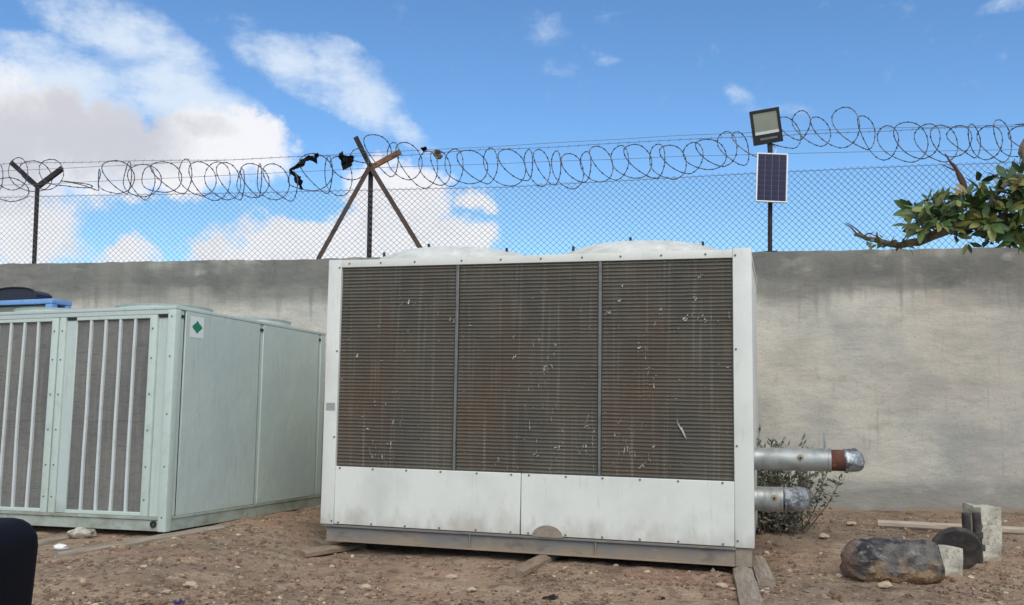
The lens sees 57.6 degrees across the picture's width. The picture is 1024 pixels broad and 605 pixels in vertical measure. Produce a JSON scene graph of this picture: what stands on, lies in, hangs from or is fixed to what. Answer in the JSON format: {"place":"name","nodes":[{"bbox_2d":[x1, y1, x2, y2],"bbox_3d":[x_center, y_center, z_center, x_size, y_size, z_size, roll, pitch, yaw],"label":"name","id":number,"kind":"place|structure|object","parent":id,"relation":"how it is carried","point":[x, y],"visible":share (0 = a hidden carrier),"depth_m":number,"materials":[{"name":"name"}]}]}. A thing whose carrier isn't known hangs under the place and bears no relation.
{"place":"outdoors","nodes":[
{"label":"outdoors","id":0,"kind":"place"},
{"bbox_2d":[0,518,37,604],"bbox_3d":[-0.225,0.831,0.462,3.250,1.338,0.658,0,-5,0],"label":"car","id":1,"kind":"object","parent":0,"point":[18,547],"visible":1,"depth_m":0.79,"materials":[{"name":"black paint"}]},
{"bbox_2d":[0,0,1023,263],"label":"sky","id":2,"kind":"structure","parent":0,"point":[88,82],"materials":[{"name":"blue"}]},
{"bbox_2d":[32,497,1023,604],"bbox_3d":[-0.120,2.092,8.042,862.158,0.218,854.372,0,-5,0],"label":"ground","id":3,"kind":"structure","parent":0,"point":[423,586],"depth_m":6.97,"materials":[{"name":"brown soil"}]},
{"bbox_2d":[53,543,67,549],"bbox_3d":[-3.649,1.978,7.532,0.123,0.055,0.085,0,-5,0],"label":"white scrap","id":4,"kind":"object","parent":3,"relation":"on","point":[59,546],"visible":0.99,"depth_m":7.51,"materials":[{"name":"white paper"}]},
{"bbox_2d":[38,528,107,546],"bbox_3d":[-3.747,2.043,8.219,0.101,0.072,1.153,-2,-4,23],"label":"timber skid","id":5,"kind":"object","parent":3,"relation":"on","point":[49,540],"visible":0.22,"depth_m":7.87,"materials":[{"name":"brown wood"}]},
{"bbox_2d":[67,527,96,538],"bbox_3d":[-3.695,1.982,8.007,0.232,0.113,0.148,0,-5,0],"label":"broken block","id":6,"kind":"object","parent":3,"relation":"on","point":[79,533],"depth_m":7.96,"materials":[{"name":"concrete"}]},
{"bbox_2d":[52,524,224,557],"bbox_3d":[-3.049,1.990,7.750,0.103,0.078,1.586,-3,-5,32],"label":"timber skid","id":7,"kind":"object","parent":3,"relation":"on","point":[134,542],"visible":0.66,"depth_m":7.64,"materials":[{"name":"brown wood"}]},
{"bbox_2d":[0,303,325,531],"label":"condenser unit","id":8,"kind":"object","parent":7,"relation":"on","point":[160,417],"visible":1,"depth_m":8.47,"materials":[{"name":"green paint"}]},
{"bbox_2d":[0,287,71,311],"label":"machine housing","id":9,"kind":"object","parent":8,"relation":"on","point":[11,298],"visible":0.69,"depth_m":10.20,"materials":[{"name":"blue paint"}]},
{"bbox_2d":[161,589,169,593],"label":"stone","id":10,"kind":"object","parent":3,"relation":"on","point":[165,591],"visible":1,"depth_m":6.09,"materials":[{"name":"stone"}]},
{"bbox_2d":[173,599,184,603],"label":"litter scrap","id":11,"kind":"object","parent":3,"relation":"on","point":[179,601],"visible":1,"depth_m":5.94,"materials":[{"name":"blue"}]},
{"bbox_2d":[182,581,197,587],"bbox_3d":[-2.202,1.933,6.379,0.090,0.050,0.084,4,-6,-38],"label":"stone","id":12,"kind":"object","parent":3,"relation":"on","point":[188,584],"visible":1,"depth_m":6.36,"materials":[{"name":"stone"}]},
{"bbox_2d":[293,542,365,557],"bbox_3d":[-1.569,2.139,8.075,0.165,0.076,0.699,-3,-7,36],"label":"timber skid","id":13,"kind":"object","parent":3,"relation":"on","point":[324,550],"visible":0.89,"depth_m":7.98,"materials":[{"name":"brown wood"}]},
{"bbox_2d":[358,546,371,551],"bbox_3d":[-1.282,2.170,8.173,0.060,0.030,0.165,4,-1,-36],"label":"timber skid","id":14,"kind":"object","parent":3,"relation":"on","point":[363,548],"visible":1,"depth_m":8.17,"materials":[{"name":"brown wood"}]},
{"bbox_2d":[358,584,372,590],"bbox_3d":[-1.031,2.001,6.549,0.108,0.055,0.078,0,-5,0],"label":"stone","id":15,"kind":"object","parent":3,"relation":"on","point":[364,587],"visible":0.97,"depth_m":6.53,"materials":[{"name":"stone"}]},
{"bbox_2d":[445,574,456,578],"bbox_3d":[-0.455,2.023,6.885,0.088,0.037,0.062,-2,-5,26],"label":"stone","id":16,"kind":"object","parent":3,"relation":"on","point":[450,576],"visible":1,"depth_m":6.87,"materials":[{"name":"stone"}]},
{"bbox_2d":[467,587,476,591],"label":"stone","id":17,"kind":"object","parent":3,"relation":"on","point":[470,589],"visible":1,"depth_m":6.51,"materials":[{"name":"stone"}]},
{"bbox_2d":[0,247,1023,511],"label":"boundary wall","id":18,"kind":"structure","parent":3,"relation":"on","point":[902,371],"depth_m":10.47,"materials":[{"name":"grey concrete"}]},
{"bbox_2d":[0,125,1023,263],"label":"chain link fence","id":19,"kind":"object","parent":18,"relation":"on","point":[370,172],"visible":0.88,"depth_m":11.35,"materials":[{"name":"metal"}]},
{"bbox_2d":[338,151,353,169],"bbox_3d":[-2.052,-1.750,11.502,0.213,0.245,0.059,-1,-5,7],"label":"plastic scrap","id":20,"kind":"object","parent":19,"relation":"attached to","point":[347,161],"visible":1,"depth_m":11.50,"materials":[{"name":"black plastic"}]},
{"bbox_2d":[433,149,442,159],"bbox_3d":[-0.903,-1.804,11.367,0.136,0.136,0.055,-1,-5,7],"label":"plastic scrap","id":21,"kind":"object","parent":19,"relation":"attached to","point":[438,154],"visible":0.98,"depth_m":11.37,"materials":[{"name":"brown plastic"}]},
{"bbox_2d":[0,107,1023,201],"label":"razor wire coil","id":22,"kind":"object","parent":19,"relation":"attached to","point":[497,157],"visible":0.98,"depth_m":11.28,"materials":[{"name":"grey metal"}]},
{"bbox_2d":[289,153,318,189],"bbox_3d":[-2.582,-1.622,11.556,0.380,0.474,0.060,-1,-5,7],"label":"plastic scrap","id":23,"kind":"object","parent":22,"relation":"hanging from","point":[304,160],"visible":0.99,"depth_m":11.56,"materials":[{"name":"black plastic"}]},
{"bbox_2d":[749,107,787,251],"bbox_3d":[2.990,-1.422,10.831,0.445,1.701,0.211,-1,-5,7],"label":"solar floodlight","id":24,"kind":"object","parent":18,"relation":"on","point":[771,175],"visible":0.98,"depth_m":10.82,"materials":[{"name":"metal"}]},
{"bbox_2d":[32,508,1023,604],"bbox_3d":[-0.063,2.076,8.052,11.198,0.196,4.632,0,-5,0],"label":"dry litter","id":25,"kind":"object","parent":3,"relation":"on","point":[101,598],"visible":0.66,"depth_m":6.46,"materials":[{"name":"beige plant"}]},
{"bbox_2d":[507,554,560,577],"bbox_3d":[0.217,2.072,7.449,0.132,0.087,1.187,-2,-7,19],"label":"timber skid","id":26,"kind":"object","parent":3,"relation":"on","point":[525,568],"visible":0.73,"depth_m":7.11,"materials":[{"name":"brown wood"}]},
{"bbox_2d":[542,594,558,599],"bbox_3d":[0.259,2.001,6.310,0.100,0.022,0.076,-4,6,-29],"label":"litter scrap","id":27,"kind":"object","parent":3,"relation":"on","point":[552,596],"visible":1,"depth_m":6.31,"materials":[{"name":"grey"}]},
{"bbox_2d":[716,582,727,588],"bbox_3d":[1.458,1.964,6.473,0.072,0.037,0.067,3,-6,-34],"label":"stone","id":28,"kind":"object","parent":3,"relation":"on","point":[721,585],"visible":1,"depth_m":6.45,"materials":[{"name":"stone"}]},
{"bbox_2d":[732,566,762,604],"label":"timber skid","id":29,"kind":"object","parent":3,"relation":"on","point":[747,588],"visible":0.77,"depth_m":6.39,"materials":[{"name":"brown wood"}]},
{"bbox_2d":[320,237,757,566],"bbox_3d":[0.402,0.838,8.740,3.655,2.628,2.167,-1,-6,16],"label":"condenser unit","id":30,"kind":"object","parent":29,"relation":"on","point":[599,400],"visible":1,"depth_m":7.68,"materials":[{"name":"white paint"}]},
{"bbox_2d":[754,486,811,512],"bbox_3d":[2.214,1.618,7.651,0.474,0.217,0.254,-1,-5,16],"label":"clad pipe","id":31,"kind":"object","parent":30,"relation":"attached to","point":[786,499],"visible":0.94,"depth_m":7.58,"materials":[{"name":"metal"}]},
{"bbox_2d":[754,433,864,472],"bbox_3d":[2.416,1.226,7.629,0.891,0.323,0.204,-1,-5,16],"label":"clad pipe","id":32,"kind":"object","parent":30,"relation":"attached to","point":[817,459],"visible":0.97,"depth_m":7.56,"materials":[{"name":"metal"}]},
{"bbox_2d":[752,555,774,585],"bbox_3d":[1.913,2.058,7.138,0.132,0.081,0.752,-1,-3,10],"label":"timber skid","id":33,"kind":"object","parent":3,"relation":"on","point":[762,572],"visible":0.88,"depth_m":6.99,"materials":[{"name":"brown wood"}]},
{"bbox_2d":[756,425,845,536],"bbox_3d":[2.475,1.676,8.776,1.329,1.059,0.638,-1,-5,8],"label":"dry shrub","id":34,"kind":"object","parent":3,"relation":"on","point":[780,522],"visible":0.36,"depth_m":8.67,"materials":[{"name":"green plant"}]},
{"bbox_2d":[819,533,829,538],"bbox_3d":[2.816,2.104,8.405,0.107,0.050,0.080,0,-5,0],"label":"stone","id":35,"kind":"object","parent":3,"relation":"on","point":[824,535],"visible":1,"depth_m":8.38,"materials":[{"name":"stone"}]},
{"bbox_2d":[846,521,856,525],"bbox_3d":[3.350,2.183,9.193,0.104,0.049,0.078,0,-5,0],"label":"stone","id":36,"kind":"object","parent":3,"relation":"on","point":[851,523],"visible":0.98,"depth_m":9.18,"materials":[{"name":"stone"}]},
{"bbox_2d":[877,581,892,588],"bbox_3d":[2.611,1.979,6.521,0.106,0.058,0.084,0,-5,0],"label":"stone","id":37,"kind":"object","parent":3,"relation":"on","point":[884,584],"visible":1,"depth_m":6.50,"materials":[{"name":"stone"}]},
{"bbox_2d":[839,537,944,584],"bbox_3d":[2.773,1.883,6.824,0.718,0.326,0.395,0,-5,6],"label":"charred boulder","id":38,"kind":"object","parent":3,"relation":"on","point":[880,559],"visible":0.97,"depth_m":6.69,"materials":[{"name":"grey stone"}]},
{"bbox_2d":[845,123,1023,254],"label":"leafy tree","id":39,"kind":"object","parent":3,"relation":"on","point":[983,219],"visible":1,"depth_m":7.36,"materials":[{"name":"green plant"}]},
{"bbox_2d":[877,519,1023,534],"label":"timber beam","id":40,"kind":"structure","parent":3,"relation":"on","point":[936,526],"depth_m":9.00,"materials":[{"name":"brown wood"}]},
{"bbox_2d":[938,545,962,577],"bbox_3d":[3.219,1.934,6.949,0.221,0.230,0.156,3,-5,-14],"label":"concrete block","id":41,"kind":"object","parent":3,"relation":"on","point":[952,557],"depth_m":6.88,"materials":[{"name":"grey concrete"}]},
{"bbox_2d":[932,527,982,568],"bbox_3d":[3.395,1.883,7.120,0.360,0.360,0.060,-1,17,14],"label":"rubber disc","id":42,"kind":"object","parent":3,"relation":"on","point":[967,541],"visible":0.61,"depth_m":7.07,"materials":[{"name":"black rubber"}]},
{"bbox_2d":[961,512,985,563],"bbox_3d":[3.621,1.860,7.330,0.180,0.410,0.082,-1,-3,-8],"label":"black fitting","id":43,"kind":"object","parent":3,"relation":"on","point":[976,523],"visible":0.33,"depth_m":7.31,"materials":[{"name":"rubber"}]},
{"bbox_2d":[962,503,1001,562],"bbox_3d":[3.786,1.865,7.502,0.222,0.475,0.224,3,-3,-12],"label":"concrete post","id":44,"kind":"object","parent":3,"relation":"on","point":[991,523],"visible":0.62,"depth_m":7.42,"materials":[{"name":"grey concrete"}]}
]}

